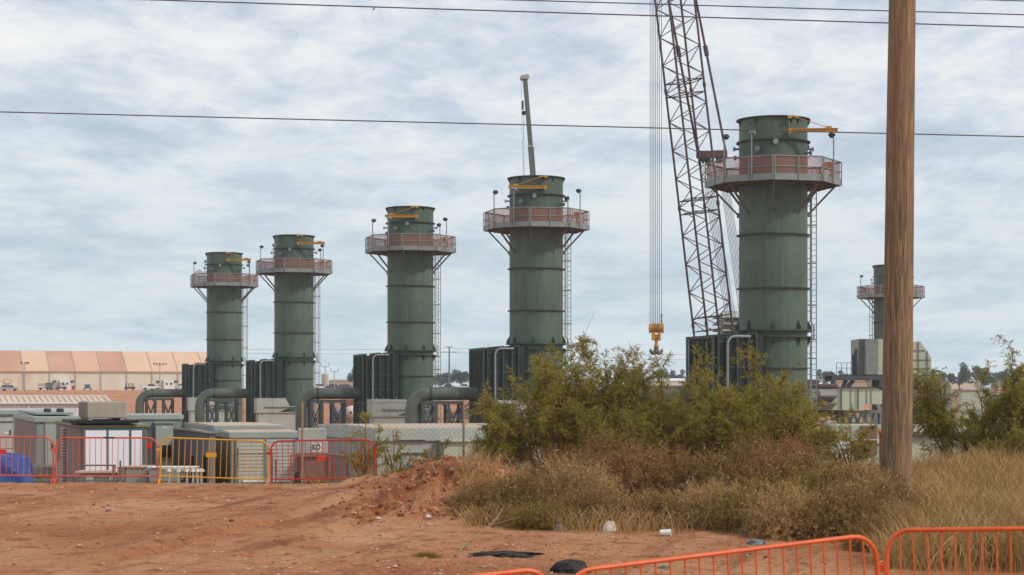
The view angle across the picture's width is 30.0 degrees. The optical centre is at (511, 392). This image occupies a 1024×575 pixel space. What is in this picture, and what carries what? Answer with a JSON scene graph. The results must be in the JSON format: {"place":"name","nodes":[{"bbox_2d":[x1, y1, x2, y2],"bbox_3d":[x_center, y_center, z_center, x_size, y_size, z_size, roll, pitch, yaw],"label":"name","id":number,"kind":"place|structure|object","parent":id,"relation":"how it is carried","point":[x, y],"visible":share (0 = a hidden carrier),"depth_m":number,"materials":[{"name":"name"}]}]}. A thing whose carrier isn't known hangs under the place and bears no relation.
{"place":"outdoors","nodes":[
{"label":"outdoors","id":0,"kind":"place"},
{"bbox_2d":[0,395,109,418],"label":"sheet metal building","id":1,"kind":"structure","parent":0,"point":[68,403],"depth_m":184.66,"materials":[{"name":"white paint"}]},
{"bbox_2d":[0,390,1023,574],"bbox_3d":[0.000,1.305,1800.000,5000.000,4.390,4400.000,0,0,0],"label":"ground","id":2,"kind":"structure","parent":0,"point":[29,558],"depth_m":31.17,"materials":[{"name":"soil"}]},
{"bbox_2d":[0,409,34,452],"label":"equipment enclosure","id":3,"kind":"object","parent":2,"relation":"on","point":[6,423],"visible":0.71,"depth_m":87.20,"materials":[{"name":"green paint"}]},
{"bbox_2d":[0,415,13,447],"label":"door","id":4,"kind":"structure","parent":3,"relation":"in","point":[6,427],"depth_m":87.20,"materials":[{"name":"green paint"}]},
{"bbox_2d":[0,452,34,482],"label":"tarpaulin","id":5,"kind":"object","parent":2,"relation":"on","point":[17,464],"visible":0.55,"depth_m":46.49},
{"bbox_2d":[0,436,54,483],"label":"crowd barrier","id":6,"kind":"object","parent":2,"relation":"on","point":[5,452],"visible":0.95,"depth_m":42.87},
{"bbox_2d":[13,408,80,481],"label":"equipment enclosure","id":7,"kind":"object","parent":2,"relation":"on","point":[34,423],"visible":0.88,"depth_m":70.97,"materials":[{"name":"grey paint"}]},
{"bbox_2d":[45,422,55,467],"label":"door","id":8,"kind":"structure","parent":7,"relation":"in","point":[50,429],"depth_m":70.12,"materials":[{"name":"green paint"}]},
{"bbox_2d":[75,470,116,482],"bbox_3d":[-11.426,2.434,53.400,1.392,0.507,1.000,0,0,0],"label":"transformer skid","id":9,"kind":"object","parent":2,"relation":"on","point":[98,472],"visible":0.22,"depth_m":53.00,"materials":[{"name":"grey paint"}]},
{"bbox_2d":[55,419,149,481],"bbox_3d":[-14.074,2.183,64.592,2.489,2.635,9.478,0,0,-18],"label":"control cabin","id":10,"kind":"object","parent":2,"relation":"on","point":[98,428],"visible":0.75,"depth_m":60.37,"materials":[{"name":"metal"}]},
{"bbox_2d":[79,401,126,419],"bbox_3d":[-13.166,0.570,61.407,1.259,0.580,2.640,0,0,-18],"label":"air conditioning unit","id":11,"kind":"object","parent":10,"relation":"on","point":[89,410],"visible":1,"depth_m":60.24,"materials":[{"name":"metal"}]},
{"bbox_2d":[83,428,144,469],"bbox_3d":[-12.547,1.829,60.280,1.925,1.486,0.062,0,0,-18],"label":"window frame","id":12,"kind":"structure","parent":10,"relation":"in","point":[87,432],"depth_m":60.24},
{"bbox_2d":[0,350,206,389],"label":"tent hall","id":13,"kind":"structure","parent":2,"relation":"on","point":[105,370],"depth_m":591.00,"materials":[{"name":"fabric"}]},
{"bbox_2d":[52,437,159,483],"bbox_3d":[-9.095,1.535,42.850,2.428,1.092,0.526,0,0,-3],"label":"crowd barrier","id":14,"kind":"object","parent":2,"relation":"on","point":[149,445],"visible":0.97,"depth_m":42.84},
{"bbox_2d":[117,465,154,482],"bbox_3d":[-10.317,2.277,52.500,0.829,0.539,1.080,0,0,0],"label":"cable box","id":15,"kind":"object","parent":2,"relation":"on","point":[144,470],"visible":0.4,"depth_m":52.00,"materials":[{"name":"grey paint"}]},
{"bbox_2d":[108,413,183,482],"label":"equipment enclosure","id":16,"kind":"object","parent":2,"relation":"on","point":[160,429],"visible":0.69,"depth_m":68.19,"materials":[{"name":"grey paint"}]},
{"bbox_2d":[145,398,173,412],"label":"pipe rack","id":17,"kind":"object","parent":2,"relation":"on","point":[164,407],"visible":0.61,"depth_m":193.01,"materials":[{"name":"grey metal"}]},
{"bbox_2d":[135,388,183,412],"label":"bypass pipe","id":18,"kind":"object","parent":17,"relation":"on","point":[141,397],"visible":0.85,"depth_m":192.89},
{"bbox_2d":[148,466,198,481],"bbox_3d":[-9.167,2.200,51.930,1.292,0.406,0.940,0,0,0],"label":"cable box","id":19,"kind":"object","parent":2,"relation":"on","point":[165,479],"visible":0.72,"depth_m":51.50,"materials":[{"name":"grey paint"}]},
{"bbox_2d":[172,428,217,482],"bbox_3d":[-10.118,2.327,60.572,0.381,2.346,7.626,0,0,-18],"label":"equipment enclosure","id":20,"kind":"object","parent":2,"relation":"on","point":[188,448],"visible":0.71,"depth_m":59.56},
{"bbox_2d":[186,396,233,421],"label":"ventilation enclosure","id":21,"kind":"object","parent":2,"relation":"on","point":[191,401],"visible":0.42,"depth_m":189.00,"materials":[{"name":"green paint"}]},
{"bbox_2d":[156,437,272,483],"bbox_3d":[-6.678,1.574,42.850,2.595,1.090,0.526,2,0,-2],"label":"crowd barrier","id":22,"kind":"object","parent":2,"relation":"on","point":[208,455],"visible":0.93,"depth_m":42.84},
{"bbox_2d":[182,252,257,421],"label":"exhaust stack","id":23,"kind":"object","parent":2,"relation":"on","point":[225,281],"visible":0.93,"depth_m":193.74,"materials":[{"name":"green paint"}]},
{"bbox_2d":[206,399,237,421],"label":"pipe rack","id":24,"kind":"object","parent":2,"relation":"on","point":[226,409],"visible":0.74,"depth_m":171.75,"materials":[{"name":"grey metal"}]},
{"bbox_2d":[195,388,249,421],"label":"bypass pipe","id":25,"kind":"object","parent":24,"relation":"on","point":[203,396],"visible":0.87,"depth_m":171.45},
{"bbox_2d":[181,422,285,431],"bbox_3d":[-9.738,2.271,66.252,2.383,2.459,7.327,0,0,-18],"label":"equipment enclosure","id":26,"kind":"object","parent":2,"relation":"on","point":[208,426],"visible":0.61,"depth_m":63.43,"materials":[{"name":"grey paint"}]},
{"bbox_2d":[212,429,297,483],"bbox_3d":[-8.008,2.329,59.793,2.246,2.342,3.293,0,0,-18],"label":"equipment enclosure","id":27,"kind":"object","parent":2,"relation":"on","point":[269,437],"visible":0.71,"depth_m":58.29,"materials":[{"name":"grey paint"}]},
{"bbox_2d":[235,438,265,483],"bbox_3d":[-7.954,2.371,58.147,0.921,2.059,0.068,0,0,-18],"label":"louvre door","id":28,"kind":"structure","parent":27,"relation":"in","point":[248,448],"depth_m":58.13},
{"bbox_2d":[265,438,294,483],"bbox_3d":[-7.087,2.374,58.428,0.937,2.052,0.068,0,0,-18],"label":"louvre door","id":29,"kind":"structure","parent":27,"relation":"in","point":[286,445],"depth_m":58.43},
{"bbox_2d":[253,397,307,429],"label":"ventilation enclosure","id":30,"kind":"object","parent":2,"relation":"on","point":[267,410],"visible":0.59,"depth_m":167.50,"materials":[{"name":"green paint"}]},
{"bbox_2d":[246,234,331,427],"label":"exhaust stack","id":31,"kind":"object","parent":2,"relation":"on","point":[293,267],"visible":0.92,"depth_m":172.31,"materials":[{"name":"green paint"}]},
{"bbox_2d":[290,428,330,483],"bbox_3d":[-5.381,2.224,50.867,1.065,2.553,1.102,0,0,-8],"label":"orange generator","id":32,"kind":"object","parent":2,"relation":"on","point":[317,433],"visible":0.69,"depth_m":50.41,"materials":[{"name":"metal"}]},
{"bbox_2d":[267,439,377,484],"bbox_3d":[-4.247,1.595,42.849,2.494,1.090,0.526,-1,0,-2],"label":"crowd barrier","id":33,"kind":"object","parent":2,"relation":"on","point":[321,458],"visible":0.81,"depth_m":42.84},
{"bbox_2d":[308,400,345,427],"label":"pipe rack","id":34,"kind":"object","parent":2,"relation":"on","point":[332,413],"visible":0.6,"depth_m":145.42,"materials":[{"name":"grey metal"}]},
{"bbox_2d":[295,387,359,430],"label":"bypass pipe","id":35,"kind":"object","parent":34,"relation":"on","point":[316,393],"visible":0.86,"depth_m":145.16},
{"bbox_2d":[335,411,393,475],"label":"mesquite bush","id":36,"kind":"object","parent":2,"relation":"on","point":[371,454],"visible":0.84,"depth_m":43.97,"materials":[{"name":"green plant"}]},
{"bbox_2d":[256,449,493,485],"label":"weeds","id":37,"kind":"object","parent":2,"relation":"on","point":[367,471],"visible":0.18,"depth_m":42.70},
{"bbox_2d":[367,397,430,423],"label":"ventilation enclosure","id":38,"kind":"object","parent":2,"relation":"on","point":[387,413],"visible":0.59,"depth_m":141.09,"materials":[{"name":"green paint"}]},
{"bbox_2d":[379,426,420,472],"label":"mesquite bush","id":39,"kind":"object","parent":2,"relation":"on","point":[396,456],"visible":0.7,"depth_m":44.24,"materials":[{"name":"green plant"}]},
{"bbox_2d":[353,206,455,423],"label":"exhaust stack","id":40,"kind":"object","parent":2,"relation":"on","point":[409,244],"visible":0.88,"depth_m":146.01,"materials":[{"name":"green paint"}]},
{"bbox_2d":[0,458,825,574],"bbox_3d":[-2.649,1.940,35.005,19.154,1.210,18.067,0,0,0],"label":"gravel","id":41,"kind":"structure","parent":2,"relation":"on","point":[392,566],"depth_m":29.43,"materials":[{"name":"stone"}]},
{"bbox_2d":[318,423,540,482],"bbox_3d":[-2.332,2.217,56.569,5.448,2.567,7.691,0,0,-18],"label":"equipment enclosure","id":42,"kind":"object","parent":2,"relation":"on","point":[432,432],"visible":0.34,"depth_m":53.09,"materials":[{"name":"grey paint"}]},
{"bbox_2d":[325,454,347,482],"bbox_3d":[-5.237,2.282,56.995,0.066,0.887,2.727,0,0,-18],"label":"side door","id":43,"kind":"structure","parent":42,"relation":"in","point":[340,462],"depth_m":56.58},
{"bbox_2d":[0,454,866,567],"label":"dirt clods","id":44,"kind":"object","parent":2,"relation":"on","point":[386,505],"visible":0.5,"depth_m":35.92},
{"bbox_2d":[418,401,461,422],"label":"pipe rack","id":45,"kind":"object","parent":2,"relation":"on","point":[434,411],"visible":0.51,"depth_m":124.82,"materials":[{"name":"grey metal"}]},
{"bbox_2d":[405,386,478,422],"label":"bypass pipe","id":46,"kind":"object","parent":45,"relation":"on","point":[429,393],"visible":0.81,"depth_m":124.64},
{"bbox_2d":[446,474,534,516],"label":"dry brush","id":47,"kind":"object","parent":2,"relation":"on","point":[468,498],"visible":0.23,"depth_m":34.78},
{"bbox_2d":[462,499,522,525],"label":"dry brush","id":48,"kind":"object","parent":2,"relation":"on","point":[499,508],"visible":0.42,"depth_m":33.39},
{"bbox_2d":[469,403,539,472],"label":"mesquite bush","id":49,"kind":"object","parent":2,"relation":"on","point":[496,445],"visible":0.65,"depth_m":43.03,"materials":[{"name":"green plant"}]},
{"bbox_2d":[466,551,543,557],"bbox_3d":[-0.141,2.422,28.627,1.366,0.114,0.676,0,0,0],"label":"black sheet","id":50,"kind":"object","parent":2,"relation":"on","point":[514,554],"visible":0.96,"depth_m":28.46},
{"bbox_2d":[470,462,566,512],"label":"dry brush","id":51,"kind":"object","parent":2,"relation":"on","point":[526,489],"visible":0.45,"depth_m":34.29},
{"bbox_2d":[520,74,535,174],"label":"telescopic crane","id":52,"kind":"object","parent":2,"relation":"on","point":[524,79],"visible":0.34,"depth_m":211.72,"materials":[{"name":"metal"}]},
{"bbox_2d":[469,175,589,422],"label":"exhaust stack","id":53,"kind":"object","parent":2,"relation":"on","point":[535,222],"visible":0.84,"depth_m":125.42,"materials":[{"name":"green paint"}]},
{"bbox_2d":[463,351,610,468],"bbox_3d":[0.565,0.534,43.422,3.404,2.995,3.236,0,0,0],"label":"mesquite bush","id":54,"kind":"object","parent":2,"relation":"on","point":[547,401],"visible":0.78,"depth_m":43.14,"materials":[{"name":"green plant"}]},
{"bbox_2d":[497,496,582,530],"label":"dry brush","id":55,"kind":"object","parent":2,"relation":"on","point":[526,521],"visible":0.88,"depth_m":32.32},
{"bbox_2d":[515,440,585,478],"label":"dry brush","id":56,"kind":"object","parent":2,"relation":"on","point":[568,456],"visible":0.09,"depth_m":38.42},
{"bbox_2d":[550,559,591,573],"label":"black sheet","id":57,"kind":"object","parent":2,"relation":"on","point":[570,566],"visible":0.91,"depth_m":26.44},
{"bbox_2d":[509,443,634,506],"bbox_3d":[1.139,1.601,35.367,2.456,1.345,2.312,0,0,-2],"label":"dry brush","id":58,"kind":"object","parent":2,"relation":"on","point":[568,480],"visible":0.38,"depth_m":35.27,"materials":[{"name":"plant"}]},
{"bbox_2d":[548,481,628,528],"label":"dry brush","id":59,"kind":"object","parent":2,"relation":"on","point":[584,501],"visible":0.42,"depth_m":32.98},
{"bbox_2d":[503,313,685,459],"bbox_3d":[1.699,0.110,44.504,3.831,3.938,3.408,0,0,-36],"label":"mesquite bush","id":60,"kind":"object","parent":2,"relation":"on","point":[604,395],"visible":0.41,"depth_m":44.05,"materials":[{"name":"green plant"}]},
{"bbox_2d":[562,424,638,484],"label":"dry brush","id":61,"kind":"object","parent":2,"relation":"on","point":[601,448],"visible":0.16,"depth_m":37.85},
{"bbox_2d":[552,379,679,458],"bbox_3d":[2.332,0.794,42.642,2.931,2.246,2.708,0,0,0],"label":"mesquite bush","id":62,"kind":"object","parent":2,"relation":"on","point":[632,426],"visible":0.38,"depth_m":42.43,"materials":[{"name":"green plant"}]},
{"bbox_2d":[586,432,669,499],"bbox_3d":[2.304,1.481,37.201,2.221,1.420,1.979,0,0,-25],"label":"dry brush","id":63,"kind":"object","parent":2,"relation":"on","point":[616,466],"visible":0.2,"depth_m":36.97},
{"bbox_2d":[301,400,988,483],"bbox_3d":[5.029,1.593,46.000,20.213,2.841,0.133,0,0,0],"label":"chain link fence","id":64,"kind":"object","parent":2,"relation":"on","point":[463,426],"visible":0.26,"depth_m":46.03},
{"bbox_2d":[614,350,696,459],"bbox_3d":[3.503,0.515,44.061,2.540,3.020,2.358,0,0,0],"label":"mesquite bush","id":65,"kind":"object","parent":2,"relation":"on","point":[663,405],"visible":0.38,"depth_m":43.76,"materials":[{"name":"green plant"}]},
{"bbox_2d":[612,483,699,529],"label":"dry brush","id":66,"kind":"object","parent":2,"relation":"on","point":[658,502],"visible":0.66,"depth_m":32.77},
{"bbox_2d":[614,437,715,503],"bbox_3d":[3.002,1.503,36.538,2.474,1.395,2.315,0,0,28],"label":"dry brush","id":67,"kind":"object","parent":2,"relation":"on","point":[657,471],"visible":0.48,"depth_m":36.20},
{"bbox_2d":[646,441,750,497],"bbox_3d":[3.622,1.575,36.276,2.270,1.304,2.190,0,0,23],"label":"dry brush","id":68,"kind":"object","parent":2,"relation":"on","point":[712,471],"visible":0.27,"depth_m":35.92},
{"bbox_2d":[662,472,743,525],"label":"dry brush","id":69,"kind":"object","parent":2,"relation":"on","point":[688,497],"visible":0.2,"depth_m":33.35,"materials":[{"name":"plant"}]},
{"bbox_2d":[638,342,778,461],"bbox_3d":[4.691,0.371,43.355,2.776,3.126,3.193,0,0,-37],"label":"mesquite bush","id":70,"kind":"object","parent":2,"relation":"on","point":[703,405],"visible":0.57,"depth_m":43.02,"materials":[{"name":"green plant"}]},
{"bbox_2d":[674,476,758,528],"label":"dry brush","id":71,"kind":"object","parent":2,"relation":"on","point":[703,503],"visible":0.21,"depth_m":32.87,"materials":[{"name":"plant"}]},
{"bbox_2d":[575,535,886,574],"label":"crowd barrier","id":72,"kind":"object","parent":2,"relation":"on","point":[863,539],"visible":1,"depth_m":15.09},
{"bbox_2d":[672,385,793,459],"bbox_3d":[4.852,0.906,42.481,2.748,2.182,2.390,0,0,0],"label":"mesquite bush","id":73,"kind":"object","parent":2,"relation":"on","point":[737,402],"visible":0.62,"depth_m":42.11,"materials":[{"name":"green plant"}]},
{"bbox_2d":[695,482,771,533],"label":"dry brush","id":74,"kind":"object","parent":2,"relation":"on","point":[732,504],"visible":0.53,"depth_m":32.31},
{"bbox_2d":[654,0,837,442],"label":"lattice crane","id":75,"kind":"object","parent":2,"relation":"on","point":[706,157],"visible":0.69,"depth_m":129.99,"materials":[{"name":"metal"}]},
{"bbox_2d":[649,323,663,354],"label":"hook block","id":76,"kind":"object","parent":75,"relation":"hanging from","point":[654,328],"depth_m":129.79,"materials":[{"name":"yellow paint"}]},
{"bbox_2d":[703,427,815,479],"bbox_3d":[4.766,1.398,36.725,2.565,1.597,2.473,0,0,16],"label":"dry brush","id":77,"kind":"object","parent":2,"relation":"on","point":[742,447],"visible":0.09,"depth_m":36.59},
{"bbox_2d":[686,115,841,456],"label":"exhaust stack","id":78,"kind":"object","parent":2,"relation":"on","point":[772,178],"visible":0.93,"depth_m":98.33,"materials":[{"name":"green"}]},
{"bbox_2d":[715,438,821,490],"bbox_3d":[4.721,1.543,35.502,2.133,1.422,2.280,0,0,25],"label":"dry brush","id":79,"kind":"object","parent":2,"relation":"on","point":[765,461],"visible":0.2,"depth_m":35.29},
{"bbox_2d":[729,469,815,505],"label":"dry brush","id":80,"kind":"object","parent":2,"relation":"on","point":[757,483],"visible":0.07,"depth_m":33.41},
{"bbox_2d":[729,471,829,540],"bbox_3d":[4.453,1.851,31.654,1.950,1.130,2.071,0,0,33],"label":"dry brush","id":81,"kind":"object","parent":2,"relation":"on","point":[766,522],"visible":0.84,"depth_m":31.23,"materials":[{"name":"plant"}]},
{"bbox_2d":[715,341,850,456],"bbox_3d":[6.058,0.379,43.506,2.727,3.183,3.239,0,0,-40],"label":"mesquite bush","id":82,"kind":"object","parent":2,"relation":"on","point":[776,404],"visible":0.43,"depth_m":43.44,"materials":[{"name":"green plant"}]},
{"bbox_2d":[745,443,839,492],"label":"dry brush","id":83,"kind":"object","parent":2,"relation":"on","point":[798,466],"visible":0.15,"depth_m":35.28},
{"bbox_2d":[754,422,830,474],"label":"dry brush","id":84,"kind":"object","parent":2,"relation":"on","point":[791,444],"visible":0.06,"depth_m":38.86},
{"bbox_2d":[761,379,839,464],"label":"mesquite bush","id":85,"kind":"object","parent":2,"relation":"on","point":[812,437],"visible":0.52,"depth_m":42.92,"materials":[{"name":"green plant"}]},
{"bbox_2d":[764,454,871,494],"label":"dry brush","id":86,"kind":"object","parent":2,"relation":"on","point":[809,476],"visible":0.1,"depth_m":34.17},
{"bbox_2d":[787,472,897,542],"bbox_3d":[5.469,1.837,31.191,2.125,1.194,1.836,0,0,-1],"label":"dry brush","id":87,"kind":"object","parent":2,"relation":"on","point":[836,519],"visible":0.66,"depth_m":30.90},
{"bbox_2d":[817,402,880,468],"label":"mesquite bush","id":88,"kind":"object","parent":2,"relation":"on","point":[860,436],"visible":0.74,"depth_m":44.11,"materials":[{"name":"green plant"}]},
{"bbox_2d":[821,420,880,438],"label":"process skid","id":89,"kind":"object","parent":2,"relation":"on","point":[855,427],"visible":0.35,"depth_m":125.00,"materials":[{"name":"beige paint"}]},
{"bbox_2d":[832,410,881,423],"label":"steel truss","id":90,"kind":"object","parent":2,"relation":"on","point":[865,415],"visible":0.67,"depth_m":129.94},
{"bbox_2d":[808,387,881,409],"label":"inlet duct","id":91,"kind":"object","parent":90,"relation":"on","point":[839,398],"visible":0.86,"depth_m":128.00,"materials":[{"name":"metal"}]},
{"bbox_2d":[813,453,920,498],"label":"dry brush","id":92,"kind":"object","parent":2,"relation":"on","point":[848,469],"visible":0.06,"depth_m":33.89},
{"bbox_2d":[838,511,898,552],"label":"dry brush","id":93,"kind":"object","parent":2,"relation":"on","point":[856,544],"visible":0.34,"depth_m":29.39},
{"bbox_2d":[841,466,909,503],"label":"dry brush","id":94,"kind":"object","parent":2,"relation":"on","point":[868,483],"visible":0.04,"depth_m":32.97,"materials":[{"name":"plant"}]},
{"bbox_2d":[824,339,950,424],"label":"filter house","id":95,"kind":"structure","parent":2,"relation":"on","point":[867,360],"depth_m":149.91,"materials":[{"name":"beige paint"}]},
{"bbox_2d":[857,264,932,423],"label":"exhaust stack","id":96,"kind":"object","parent":2,"relation":"on","point":[865,292],"visible":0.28,"depth_m":201.91,"materials":[{"name":"green paint"}]},
{"bbox_2d":[881,0,915,497],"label":"utility pole","id":97,"kind":"object","parent":2,"relation":"on","point":[897,413],"visible":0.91,"depth_m":34.77,"materials":[{"name":"brown wood"}]},
{"bbox_2d":[861,469,935,516],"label":"dry brush","id":98,"kind":"object","parent":2,"relation":"on","point":[904,492],"visible":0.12,"depth_m":32.38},
{"bbox_2d":[863,490,944,536],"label":"dry brush","id":99,"kind":"object","parent":2,"relation":"on","point":[903,505],"visible":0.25,"depth_m":29.54,"materials":[{"name":"plant"}]},
{"bbox_2d":[912,365,982,465],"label":"mesquite bush","id":100,"kind":"object","parent":2,"relation":"on","point":[933,426],"visible":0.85,"depth_m":44.36,"materials":[{"name":"green plant"}]},
{"bbox_2d":[879,526,1023,574],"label":"crowd barrier","id":101,"kind":"object","parent":2,"relation":"on","point":[899,533],"visible":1,"depth_m":15.63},
{"bbox_2d":[936,360,1017,461],"bbox_3d":[10.838,0.615,43.881,2.342,2.816,1.779,0,0,-24],"label":"mesquite bush","id":102,"kind":"object","parent":2,"relation":"on","point":[977,439],"visible":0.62,"depth_m":43.90,"materials":[{"name":"green plant"}]},
{"bbox_2d":[959,335,1023,451],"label":"mesquite bush","id":103,"kind":"object","parent":2,"relation":"on","point":[1012,397],"visible":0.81,"depth_m":43.32,"materials":[{"name":"green plant"}]},
{"bbox_2d":[963,532,1023,568],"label":"dry brush","id":104,"kind":"object","parent":2,"relation":"on","point":[975,545],"visible":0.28,"depth_m":27.32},
{"bbox_2d":[972,407,1023,465],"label":"mesquite bush","id":105,"kind":"object","parent":2,"relation":"on","point":[1019,436],"visible":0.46,"depth_m":41.98,"materials":[{"name":"green plant"}]},
{"bbox_2d":[0,111,1023,136],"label":"power line","id":106,"kind":"object","parent":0,"point":[498,124],"visible":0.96,"depth_m":39.99,"materials":[{"name":"metal"}]},
{"bbox_2d":[0,0,1023,389],"label":"sky","id":107,"kind":"structure","parent":0,"point":[105,220],"materials":[{"name":"white"}]},
{"bbox_2d":[153,0,1023,27],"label":"power line","id":108,"kind":"object","parent":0,"point":[581,13],"visible":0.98,"depth_m":39.99,"materials":[{"name":"metal"}]},
{"bbox_2d":[451,439,1023,572],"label":"dry grass","id":109,"kind":"structure","parent":0,"point":[969,479],"depth_m":31.99,"materials":[{"name":"plant"}]},
{"bbox_2d":[513,0,1023,14],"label":"power line","id":110,"kind":"object","parent":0,"point":[761,7],"visible":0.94,"depth_m":37.99,"materials":[{"name":"metal"}]},
{"bbox_2d":[912,424,1007,464],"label":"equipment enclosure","id":111,"kind":"object","parent":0,"point":[915,438],"visible":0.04,"depth_m":72.05,"materials":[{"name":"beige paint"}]},
{"bbox_2d":[952,389,991,422],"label":"storage block","id":112,"kind":"structure","parent":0,"point":[967,395],"depth_m":165.00,"materials":[{"name":"beige paint"}]},
{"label":"pipe rack","id":113,"kind":"object","parent":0,"visible":0},
{"bbox_2d":[626,385,704,430],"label":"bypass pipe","id":114,"kind":"object","parent":113,"relation":"on","point":[686,397],"visible":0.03,"depth_m":97.92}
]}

